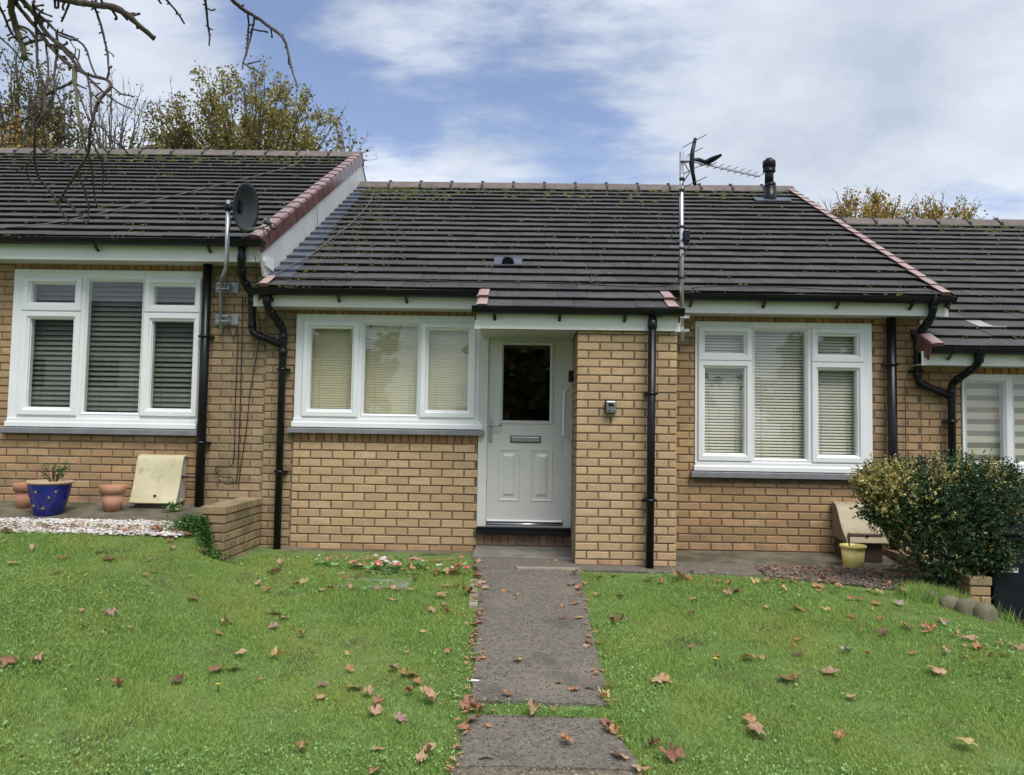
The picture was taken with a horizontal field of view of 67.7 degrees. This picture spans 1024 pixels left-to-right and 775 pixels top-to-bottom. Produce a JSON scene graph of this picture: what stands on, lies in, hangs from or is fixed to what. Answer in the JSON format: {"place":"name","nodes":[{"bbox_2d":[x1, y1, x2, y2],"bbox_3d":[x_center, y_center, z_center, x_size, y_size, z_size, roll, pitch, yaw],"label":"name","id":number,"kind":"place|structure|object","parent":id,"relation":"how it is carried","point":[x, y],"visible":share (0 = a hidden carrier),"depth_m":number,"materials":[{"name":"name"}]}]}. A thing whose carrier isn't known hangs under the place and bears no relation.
{"place":"outdoors","nodes":[
{"label":"outdoors","id":0,"kind":"place"},
{"bbox_2d":[0,517,185,536],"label":"white gravel","id":1,"kind":"structure","parent":0,"point":[110,531],"depth_m":6.18,"materials":[{"name":"gravel"}]},
{"bbox_2d":[0,501,204,521],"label":"pavement","id":2,"kind":"structure","parent":0,"point":[74,510],"depth_m":6.79,"materials":[{"name":"concrete"}]},
{"bbox_2d":[13,482,30,508],"bbox_3d":[-4.424,0.986,6.961,0.224,0.230,0.224,1,-3,1],"label":"plant pot","id":3,"kind":"object","parent":2,"relation":"on","point":[21,496],"visible":0.49,"depth_m":6.88,"materials":[{"name":"ceramic"}]},
{"bbox_2d":[25,479,73,516],"bbox_3d":[-4.064,0.973,6.705,0.373,0.310,0.373,1,-3,1],"label":"plant pot","id":4,"kind":"object","parent":2,"relation":"on","point":[46,498],"visible":0.94,"depth_m":6.59,"materials":[{"name":"blue ceramic"}]},
{"bbox_2d":[40,461,69,481],"bbox_3d":[-4.021,0.757,6.723,0.201,0.229,0.240,-2,-4,42],"label":"rose plant","id":5,"kind":"object","parent":4,"relation":"on","point":[54,471],"visible":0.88,"depth_m":6.72,"materials":[{"name":"green plant"}]},
{"bbox_2d":[99,484,126,511],"bbox_3d":[-3.596,0.995,6.877,0.224,0.230,0.224,1,-3,1],"label":"plant pot","id":6,"kind":"object","parent":2,"relation":"on","point":[112,495],"visible":1,"depth_m":6.81,"materials":[{"name":"ceramic"}]},
{"bbox_2d":[129,454,187,508],"bbox_3d":[-3.275,0.887,7.087,0.430,0.520,0.237,1,-3,1],"label":"meter box","id":7,"kind":"object","parent":2,"relation":"on","point":[159,481],"visible":0.95,"depth_m":7.05,"materials":[{"name":"beige plastic"}]},
{"bbox_2d":[162,499,184,511],"bbox_3d":[-3.037,1.067,6.870,0.208,0.130,0.122,2,-3,-24],"label":"weed","id":8,"kind":"object","parent":2,"relation":"on","point":[173,507],"visible":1,"depth_m":6.87,"materials":[{"name":"green plant"}]},
{"bbox_2d":[0,522,1023,774],"bbox_3d":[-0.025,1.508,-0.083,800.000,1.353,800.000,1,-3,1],"label":"ground","id":9,"kind":"structure","parent":0,"point":[358,664],"depth_m":4.10,"materials":[{"name":"plant"}]},
{"bbox_2d":[0,655,18,666],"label":"fallen leaf","id":10,"kind":"object","parent":9,"relation":"on","point":[6,659],"visible":1,"depth_m":3.76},
{"bbox_2d":[0,108,42,147],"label":"tree","id":11,"kind":"object","parent":9,"relation":"on","point":[12,135],"visible":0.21,"depth_m":16.53,"materials":[{"name":"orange plant"}]},
{"bbox_2d":[10,113,56,147],"bbox_3d":[-10.492,-1.971,16.863,1.376,8.321,1.716,3,-4,-35],"label":"tree","id":12,"kind":"object","parent":9,"relation":"on","point":[27,138],"visible":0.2,"depth_m":16.78,"materials":[{"name":"green plant"}]},
{"bbox_2d":[27,650,43,660],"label":"fallen leaf","id":13,"kind":"object","parent":9,"relation":"on","point":[38,656],"visible":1,"depth_m":3.87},
{"bbox_2d":[0,30,92,148],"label":"tree","id":14,"kind":"object","parent":9,"relation":"on","point":[17,93],"visible":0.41,"depth_m":18.33,"materials":[{"name":"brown plant"}]},
{"bbox_2d":[10,81,104,148],"bbox_3d":[-11.273,-2.712,18.772,2.170,9.986,2.100,3,-4,-32],"label":"tree","id":15,"kind":"object","parent":9,"relation":"on","point":[61,130],"visible":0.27,"depth_m":18.91,"materials":[{"name":"green plant"}]},
{"bbox_2d":[65,68,158,148],"bbox_3d":[-11.384,-3.272,21.305,3.429,11.377,2.490,3,-4,-35],"label":"tree","id":16,"kind":"object","parent":9,"relation":"on","point":[122,129],"visible":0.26,"depth_m":21.41,"materials":[{"name":"grey plant"}]},
{"bbox_2d":[101,603,122,614],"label":"fallen leaf","id":17,"kind":"object","parent":9,"relation":"on","point":[113,610],"visible":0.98,"depth_m":4.56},
{"bbox_2d":[111,676,123,684],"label":"fallen leaf","id":18,"kind":"object","parent":9,"relation":"on","point":[117,681],"visible":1,"depth_m":3.87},
{"bbox_2d":[0,0,298,224],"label":"bare tree","id":19,"kind":"object","parent":9,"relation":"on","point":[57,45],"visible":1,"depth_m":3.81,"materials":[{"name":"brown plant"}]},
{"bbox_2d":[111,91,216,149],"bbox_3d":[-8.957,-2.612,19.514,2.665,9.944,1.905,1,-3,1],"label":"tree","id":20,"kind":"object","parent":9,"relation":"on","point":[179,144],"visible":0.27,"depth_m":19.47,"materials":[{"name":"green plant"}]},
{"bbox_2d":[171,671,183,681],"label":"fallen leaf","id":21,"kind":"object","parent":9,"relation":"on","point":[177,677],"visible":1,"depth_m":4.01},
{"bbox_2d":[0,146,365,528],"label":"bungalow","id":22,"kind":"object","parent":9,"relation":"on","point":[177,241],"visible":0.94,"depth_m":7.29,"materials":[{"name":"brick"}]},
{"bbox_2d":[31,285,74,406],"bbox_3d":[-4.404,-0.407,7.434,0.520,1.345,0.049,1,-3,1],"label":"venetian blind","id":23,"kind":"object","parent":22,"relation":"attached to","point":[42,372],"visible":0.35,"depth_m":7.43,"materials":[{"name":"plastic"}]},
{"bbox_2d":[0,269,202,435],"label":"window","id":24,"kind":"structure","parent":22,"relation":"in","point":[21,417],"depth_m":7.28,"materials":[{"name":"white plastic"}]},
{"bbox_2d":[87,283,142,414],"bbox_3d":[-3.810,-0.398,7.423,0.610,1.346,0.049,1,-3,1],"label":"venetian blind","id":25,"kind":"object","parent":22,"relation":"attached to","point":[106,408],"visible":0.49,"depth_m":7.42,"materials":[{"name":"plastic"}]},
{"bbox_2d":[0,153,306,227],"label":"cable","id":26,"kind":"object","parent":22,"relation":"on","point":[149,201],"visible":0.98,"depth_m":8.15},
{"bbox_2d":[152,288,194,408],"bbox_3d":[-3.240,-0.389,7.413,0.510,1.346,0.049,1,-3,1],"label":"venetian blind","id":27,"kind":"object","parent":22,"relation":"attached to","point":[170,398],"visible":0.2,"depth_m":7.41,"materials":[{"name":"plastic"}]},
{"bbox_2d":[215,325,238,477],"bbox_3d":[-2.692,0.124,7.220,0.183,1.450,0.010,1,-3,1],"label":"cable","id":28,"kind":"object","parent":22,"relation":"attached to","point":[235,401],"visible":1,"depth_m":7.21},
{"bbox_2d":[217,297,242,484],"bbox_3d":[-2.659,0.024,7.225,0.200,1.781,0.010,1,-3,1],"label":"cable","id":29,"kind":"object","parent":22,"relation":"attached to","point":[240,399],"visible":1,"depth_m":7.21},
{"bbox_2d":[214,183,274,328],"bbox_3d":[-2.511,-1.185,6.902,0.367,1.231,1.060,3,-4,-37],"label":"satellite dish","id":30,"kind":"object","parent":22,"relation":"attached to","point":[244,206],"visible":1,"depth_m":6.84,"materials":[{"name":"metal"}]},
{"bbox_2d":[231,307,260,484],"bbox_3d":[-2.513,0.069,7.220,0.229,1.696,0.009,1,-3,1],"label":"cable","id":31,"kind":"object","parent":22,"relation":"attached to","point":[248,403],"visible":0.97,"depth_m":7.21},
{"bbox_2d":[144,512,255,563],"bbox_3d":[-2.529,1.227,6.138,0.911,0.407,0.540,1,-3,1],"label":"ground ivy","id":32,"kind":"object","parent":9,"relation":"on","point":[192,521],"visible":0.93,"depth_m":6.14,"materials":[{"name":"green plant"}]},
{"bbox_2d":[200,497,261,560],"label":"brick wall","id":33,"kind":"structure","parent":9,"relation":"on","point":[235,527],"depth_m":6.55,"materials":[{"name":"brick"}]},
{"bbox_2d":[131,54,353,150],"bbox_3d":[-7.175,-3.307,20.428,5.510,11.490,4.448,1,-3,1],"label":"tree","id":34,"kind":"object","parent":9,"relation":"on","point":[251,135],"visible":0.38,"depth_m":19.78,"materials":[{"name":"green plant"}]},
{"bbox_2d":[267,566,282,574],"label":"fallen leaf","id":35,"kind":"object","parent":9,"relation":"on","point":[275,570],"visible":0.97,"depth_m":5.90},
{"bbox_2d":[270,646,282,655],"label":"fallen leaf","id":36,"kind":"object","parent":9,"relation":"on","point":[275,652],"visible":1,"depth_m":4.32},
{"bbox_2d":[325,123,375,180],"bbox_3d":[-4.011,-2.018,18.264,1.331,8.783,1.222,0,-3,15],"label":"tree","id":37,"kind":"object","parent":9,"relation":"on","point":[338,146],"visible":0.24,"depth_m":18.52,"materials":[{"name":"green plant"}]},
{"bbox_2d":[362,684,373,694],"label":"fallen leaf","id":38,"kind":"object","parent":9,"relation":"on","point":[369,690],"visible":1,"depth_m":3.91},
{"bbox_2d":[357,561,382,569],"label":"flowering plant","id":39,"kind":"object","parent":9,"relation":"on","point":[371,566],"visible":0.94,"depth_m":6.10,"materials":[{"name":"green plant"}]},
{"bbox_2d":[367,704,382,716],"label":"fallen leaf","id":40,"kind":"object","parent":9,"relation":"on","point":[376,710],"visible":1,"depth_m":3.69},
{"bbox_2d":[280,547,473,553],"bbox_3d":[-1.249,1.572,7.008,1.816,0.135,0.297,1,-3,1],"label":"footing","id":41,"kind":"object","parent":9,"relation":"on","point":[379,550],"visible":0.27,"depth_m":7.09,"materials":[{"name":"concrete"}]},
{"bbox_2d":[337,572,418,589],"bbox_3d":[-1.019,1.486,5.797,0.590,0.080,0.440,1,-3,1],"label":"manhole cover","id":42,"kind":"object","parent":9,"relation":"on","point":[401,586],"visible":0.27,"depth_m":5.79,"materials":[{"name":"concrete"}]},
{"bbox_2d":[373,694,384,703],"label":"fallen leaf","id":43,"kind":"object","parent":9,"relation":"on","point":[378,699],"visible":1,"depth_m":3.81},
{"bbox_2d":[376,562,401,572],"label":"flowering plant","id":44,"kind":"object","parent":9,"relation":"on","point":[392,570],"visible":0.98,"depth_m":6.01,"materials":[{"name":"green plant"}]},
{"bbox_2d":[384,560,400,568],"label":"flowering plant","id":45,"kind":"object","parent":9,"relation":"on","point":[390,566],"visible":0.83,"depth_m":6.10,"materials":[{"name":"green plant"}]},
{"bbox_2d":[393,710,407,720],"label":"fallen leaf","id":46,"kind":"object","parent":9,"relation":"on","point":[399,716],"visible":1,"depth_m":3.62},
{"bbox_2d":[411,749,429,763],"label":"fallen leaf","id":47,"kind":"object","parent":9,"relation":"on","point":[421,756],"visible":1,"depth_m":3.25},
{"bbox_2d":[416,741,435,753],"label":"fallen leaf","id":48,"kind":"object","parent":9,"relation":"on","point":[429,745],"visible":0.96,"depth_m":3.30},
{"bbox_2d":[419,684,441,703],"bbox_3d":[-0.406,1.526,3.805,0.097,0.074,0.092,2,-3,-18],"label":"fallen leaf","id":49,"kind":"object","parent":9,"relation":"on","point":[430,694],"visible":1,"depth_m":3.82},
{"bbox_2d":[451,563,470,573],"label":"flowering plant","id":50,"kind":"object","parent":9,"relation":"on","point":[459,565],"visible":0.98,"depth_m":5.99,"materials":[{"name":"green plant"}]},
{"bbox_2d":[458,694,478,709],"bbox_3d":[-0.206,1.541,3.724,0.117,0.056,0.083,-1,-4,27],"label":"fallen leaf","id":51,"kind":"object","parent":9,"relation":"on","point":[466,704],"visible":1,"depth_m":3.73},
{"bbox_2d":[0,521,947,770],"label":"leaf litter","id":52,"kind":"object","parent":9,"relation":"on","point":[450,767],"visible":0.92,"depth_m":6.04,"materials":[{"name":"plant"}]},
{"bbox_2d":[0,530,1023,774],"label":"clover","id":53,"kind":"object","parent":9,"relation":"on","point":[428,674],"visible":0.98,"depth_m":4.04,"materials":[{"name":"green plant"}]},
{"bbox_2d":[3,532,1023,774],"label":"dandelion","id":54,"kind":"object","parent":9,"relation":"on","point":[384,756],"depth_m":4.07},
{"bbox_2d":[526,698,541,714],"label":"fallen leaf","id":55,"kind":"object","parent":9,"relation":"on","point":[532,708],"visible":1,"depth_m":3.70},
{"bbox_2d":[248,158,957,568],"bbox_3d":[0.909,-0.512,10.653,6.488,5.203,8.580,1,-3,1],"label":"bungalow","id":56,"kind":"object","parent":9,"relation":"on","point":[640,476],"visible":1,"depth_m":7.17,"materials":[{"name":"brick"}]},
{"bbox_2d":[259,185,378,278],"bbox_3d":[-2.005,-1.982,9.068,0.264,2.176,3.910,1,-3,6],"label":"cable","id":57,"kind":"object","parent":56,"relation":"attached to","point":[327,241],"visible":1,"depth_m":8.16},
{"bbox_2d":[311,329,352,408],"bbox_3d":[-1.714,-0.187,7.351,0.490,0.865,0.040,1,-3,1],"label":"venetian blind","id":58,"kind":"object","parent":56,"relation":"attached to","point":[332,369],"visible":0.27,"depth_m":7.35,"materials":[{"name":"plastic"}]},
{"bbox_2d":[287,314,483,435],"bbox_3d":[-1.175,-0.124,7.241,1.847,1.130,0.135,1,-3,1],"label":"window","id":59,"kind":"structure","parent":56,"relation":"in","point":[347,421],"depth_m":7.21,"materials":[{"name":"white plastic"}]},
{"bbox_2d":[364,326,419,413],"bbox_3d":[-1.149,-0.178,7.341,0.600,0.946,0.040,1,-3,1],"label":"venetian blind","id":60,"kind":"object","parent":56,"relation":"attached to","point":[391,373],"visible":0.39,"depth_m":7.34,"materials":[{"name":"plastic"}]},
{"bbox_2d":[428,331,468,410],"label":"venetian blind","id":61,"kind":"object","parent":56,"relation":"attached to","point":[448,376],"visible":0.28,"depth_m":7.33,"materials":[{"name":"plastic"}]},
{"bbox_2d":[261,277,678,286],"bbox_3d":[-0.400,-0.965,6.999,3.857,0.073,0.099,1,-3,1],"label":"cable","id":62,"kind":"object","parent":56,"relation":"on","point":[471,281],"visible":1,"depth_m":7.00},
{"bbox_2d":[485,338,564,527],"bbox_3d":[0.129,0.336,7.193,0.720,1.932,0.116,1,-3,1],"label":"door","id":63,"kind":"structure","parent":56,"relation":"in","point":[526,383],"depth_m":7.20,"materials":[{"name":"white plastic"}]},
{"bbox_2d":[562,386,571,439],"bbox_3d":[0.527,0.238,7.122,0.122,0.503,0.059,3,-4,-37],"label":"grab rail","id":64,"kind":"object","parent":56,"relation":"attached to","point":[563,412],"visible":0.98,"depth_m":7.10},
{"bbox_2d":[605,400,615,413],"bbox_3d":[0.833,0.164,6.453,0.096,0.115,0.068,1,-3,1],"label":"key safe","id":65,"kind":"object","parent":56,"relation":"attached to","point":[610,406],"visible":1,"depth_m":6.42,"materials":[{"name":"grey plastic"}]},
{"bbox_2d":[671,134,764,340],"bbox_3d":[1.885,-1.315,6.970,0.955,1.851,0.606,1,-3,1],"label":"tv aerial","id":66,"kind":"object","parent":56,"relation":"attached to","point":[685,233],"visible":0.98,"depth_m":6.79,"materials":[{"name":"metal"}]},
{"bbox_2d":[705,336,741,452],"bbox_3d":[1.998,0.050,7.276,0.460,1.285,0.040,1,-3,1],"label":"venetian blind","id":67,"kind":"object","parent":56,"relation":"attached to","point":[722,414],"visible":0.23,"depth_m":7.27,"materials":[{"name":"plastic"}]},
{"bbox_2d":[755,332,802,458],"bbox_3d":[2.517,0.058,7.267,0.560,1.285,0.040,1,-3,1],"label":"venetian blind","id":68,"kind":"object","parent":56,"relation":"attached to","point":[780,418],"visible":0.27,"depth_m":7.26,"materials":[{"name":"plastic"}]},
{"bbox_2d":[690,321,872,479],"bbox_3d":[2.538,0.117,7.166,1.722,1.463,0.135,1,-3,1],"label":"window","id":69,"kind":"structure","parent":56,"relation":"in","point":[813,465],"depth_m":7.14,"materials":[{"name":"white plastic"}]},
{"bbox_2d":[684,286,936,306],"bbox_3d":[2.647,-0.828,6.859,2.288,0.194,0.188,1,-3,1],"label":"gutter","id":70,"kind":"object","parent":56,"relation":"attached to","point":[818,288],"visible":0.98,"depth_m":6.89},
{"bbox_2d":[818,337,853,454],"bbox_3d":[3.052,0.067,7.258,0.450,1.285,0.040,1,-3,1],"label":"venetian blind","id":71,"kind":"object","parent":56,"relation":"attached to","point":[836,433],"visible":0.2,"depth_m":7.25,"materials":[{"name":"plastic"}]},
{"bbox_2d":[905,386,905,458],"bbox_3d":[3.659,0.339,7.102,0.009,0.817,0.008,1,-3,1],"label":"cable","id":72,"kind":"object","parent":56,"relation":"attached to","point":[905,422],"visible":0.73,"depth_m":7.10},
{"bbox_2d":[648,736,659,744],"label":"fallen leaf","id":73,"kind":"object","parent":9,"relation":"on","point":[655,740],"visible":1,"depth_m":3.38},
{"bbox_2d":[654,672,673,682],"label":"fallen leaf","id":74,"kind":"object","parent":9,"relation":"on","point":[665,677],"visible":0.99,"depth_m":4.09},
{"bbox_2d":[659,742,687,761],"bbox_3d":[0.689,1.565,3.276,0.118,0.064,0.092,-2,-4,44],"label":"fallen leaf","id":75,"kind":"object","parent":9,"relation":"on","point":[674,754],"visible":1,"depth_m":3.27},
{"bbox_2d":[743,713,758,722],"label":"fallen leaf","id":76,"kind":"object","parent":9,"relation":"on","point":[749,717],"visible":0.88,"depth_m":3.66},
{"bbox_2d":[747,718,766,736],"bbox_3d":[1.126,1.573,3.525,0.096,0.045,0.136,12,-5,5],"label":"fallen leaf","id":77,"kind":"object","parent":9,"relation":"on","point":[758,727],"visible":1,"depth_m":3.52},
{"bbox_2d":[821,665,838,673],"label":"fallen leaf","id":78,"kind":"object","parent":9,"relation":"on","point":[829,669],"visible":1,"depth_m":4.23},
{"bbox_2d":[830,728,846,737],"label":"fallen leaf","id":79,"kind":"object","parent":9,"relation":"on","point":[839,733],"visible":1,"depth_m":3.52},
{"bbox_2d":[751,564,953,593],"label":"brown gravel","id":80,"kind":"structure","parent":9,"relation":"on","point":[850,579],"depth_m":6.14,"materials":[{"name":"gravel"}]},
{"bbox_2d":[839,543,866,567],"bbox_3d":[2.939,1.452,6.582,0.220,0.190,0.220,1,-3,1],"label":"plant pot","id":81,"kind":"object","parent":80,"relation":"on","point":[853,555],"visible":0.94,"depth_m":6.51,"materials":[{"name":"yellow plastic"}]},
{"bbox_2d":[817,184,924,218],"bbox_3d":[11.062,-1.726,24.043,3.375,9.332,3.329,-2,-4,43],"label":"tree","id":82,"kind":"object","parent":9,"relation":"on","point":[874,210],"visible":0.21,"depth_m":23.64,"materials":[{"name":"green plant"}]},
{"bbox_2d":[925,622,935,631],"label":"fallen leaf","id":83,"kind":"object","parent":9,"relation":"on","point":[931,626],"visible":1,"depth_m":4.87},
{"bbox_2d":[838,216,1023,559],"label":"bungalow","id":84,"kind":"object","parent":9,"relation":"on","point":[976,267],"visible":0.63,"depth_m":7.50,"materials":[{"name":"tile"}]},
{"bbox_2d":[966,383,999,460],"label":"roller blind","id":85,"kind":"object","parent":84,"relation":"attached to","point":[983,421],"visible":0.62,"depth_m":7.22,"materials":[{"name":"fabric"}]},
{"bbox_2d":[961,374,1023,477],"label":"window","id":86,"kind":"structure","parent":84,"relation":"in","point":[1005,381],"depth_m":7.12,"materials":[{"name":"white plastic"}]},
{"bbox_2d":[1012,378,1023,461],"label":"roller blind","id":87,"kind":"object","parent":84,"relation":"attached to","point":[1019,414],"depth_m":7.22,"materials":[{"name":"fabric"}]},
{"bbox_2d":[845,441,1023,588],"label":"evergreen bush","id":88,"kind":"object","parent":9,"relation":"on","point":[886,491],"visible":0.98,"depth_m":5.80,"materials":[{"name":"green plant"}]},
{"bbox_2d":[884,548,991,603],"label":"brick wall","id":89,"kind":"structure","parent":9,"relation":"on","point":[982,588],"depth_m":5.72,"materials":[{"name":"brick"}]},
{"bbox_2d":[926,665,952,673],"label":"fallen leaf","id":90,"kind":"object","parent":9,"relation":"on","point":[939,670],"visible":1,"depth_m":4.27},
{"bbox_2d":[899,190,997,218],"bbox_3d":[13.869,-1.662,24.804,3.026,9.380,2.902,2,-3,-20],"label":"tree","id":91,"kind":"object","parent":9,"relation":"on","point":[938,214],"visible":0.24,"depth_m":24.49,"materials":[{"name":"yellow plant"}]},
{"bbox_2d":[939,594,958,609],"bbox_3d":[3.166,1.609,5.516,0.158,0.226,0.121,1,-3,1],"label":"edging stone","id":92,"kind":"object","parent":9,"relation":"on","point":[953,599],"visible":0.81,"depth_m":5.48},
{"bbox_2d":[877,577,1023,631],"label":"long grass","id":93,"kind":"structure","parent":9,"relation":"on","point":[915,592],"depth_m":5.59,"materials":[{"name":"plant"}]},
{"bbox_2d":[955,598,977,616],"bbox_3d":[3.245,1.615,5.434,0.177,0.235,0.132,1,-3,1],"label":"edging stone","id":94,"kind":"object","parent":9,"relation":"on","point":[965,606],"visible":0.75,"depth_m":5.40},
{"bbox_2d":[954,734,979,747],"bbox_3d":[2.051,1.597,3.451,0.101,0.032,0.117,4,-10,17],"label":"fallen leaf","id":95,"kind":"object","parent":9,"relation":"on","point":[968,740],"visible":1,"depth_m":3.44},
{"bbox_2d":[961,634,978,639],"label":"fallen leaf","id":96,"kind":"object","parent":9,"relation":"on","point":[971,636],"visible":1,"depth_m":4.70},
{"bbox_2d":[970,640,988,649],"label":"fallen leaf","id":97,"kind":"object","parent":9,"relation":"on","point":[976,645],"visible":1,"depth_m":4.56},
{"bbox_2d":[973,602,997,622],"bbox_3d":[3.324,1.622,5.364,0.160,0.230,0.121,1,-3,1],"label":"edging stone","id":98,"kind":"object","parent":9,"relation":"on","point":[986,611],"visible":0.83,"depth_m":5.33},
{"bbox_2d":[0,0,1023,219],"label":"sky","id":99,"kind":"structure","parent":0,"point":[906,98],"materials":[{"name":"blue"}]},
{"bbox_2d":[469,568,607,707],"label":"path","id":100,"kind":"structure","parent":0,"point":[536,630],"depth_m":4.61,"materials":[{"name":"concrete"}]},
{"bbox_2d":[515,566,581,572],"bbox_3d":[0.294,1.484,6.180,0.539,0.050,0.107,1,-3,1],"label":"path patch","id":101,"kind":"object","parent":100,"relation":"on","point":[550,568],"visible":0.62,"depth_m":6.15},
{"bbox_2d":[598,686,611,697],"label":"fallen leaf","id":102,"kind":"object","parent":100,"relation":"on","point":[603,693],"visible":0.99,"depth_m":3.87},
{"bbox_2d":[451,765,641,774],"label":"path","id":103,"kind":"structure","parent":0,"point":[509,771],"depth_m":3.19,"materials":[{"name":"concrete"}]},
{"bbox_2d":[455,715,642,774],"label":"path","id":104,"kind":"structure","parent":0,"point":[537,742],"depth_m":3.40,"materials":[{"name":"concrete"}]},
{"bbox_2d":[560,730,574,741],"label":"fallen leaf","id":105,"kind":"object","parent":104,"relation":"on","point":[566,737],"visible":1,"depth_m":3.40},
{"bbox_2d":[604,720,619,733],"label":"fallen leaf","id":106,"kind":"object","parent":104,"relation":"on","point":[614,730],"visible":1,"depth_m":3.53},
{"bbox_2d":[474,558,762,577],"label":"pavement","id":107,"kind":"structure","parent":0,"point":[737,569],"depth_m":6.33,"materials":[{"name":"concrete"}]},
{"bbox_2d":[472,545,573,559],"bbox_3d":[0.104,1.542,6.878,0.902,0.146,0.512,1,-3,1],"label":"doorstep","id":108,"kind":"object","parent":107,"relation":"on","point":[526,552],"visible":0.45,"depth_m":6.85,"materials":[{"name":"concrete"}]},
{"bbox_2d":[675,550,905,573],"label":"pavement","id":109,"kind":"structure","parent":0,"point":[781,558],"depth_m":6.83,"materials":[{"name":"concrete"}]},
{"bbox_2d":[831,501,888,562],"bbox_3d":[3.132,1.302,6.892,0.360,0.510,0.366,1,-3,1],"label":"meter box","id":110,"kind":"object","parent":109,"relation":"on","point":[844,522],"visible":0.6,"depth_m":6.84,"materials":[{"name":"beige plastic"}]},
{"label":"pavement","id":111,"kind":"structure","parent":0,"visible":0},
{"bbox_2d":[953,514,1023,626],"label":"wheelie bin","id":112,"kind":"object","parent":111,"relation":"on","point":[1007,591],"visible":0.37,"depth_m":5.77,"materials":[{"name":"black plastic"}]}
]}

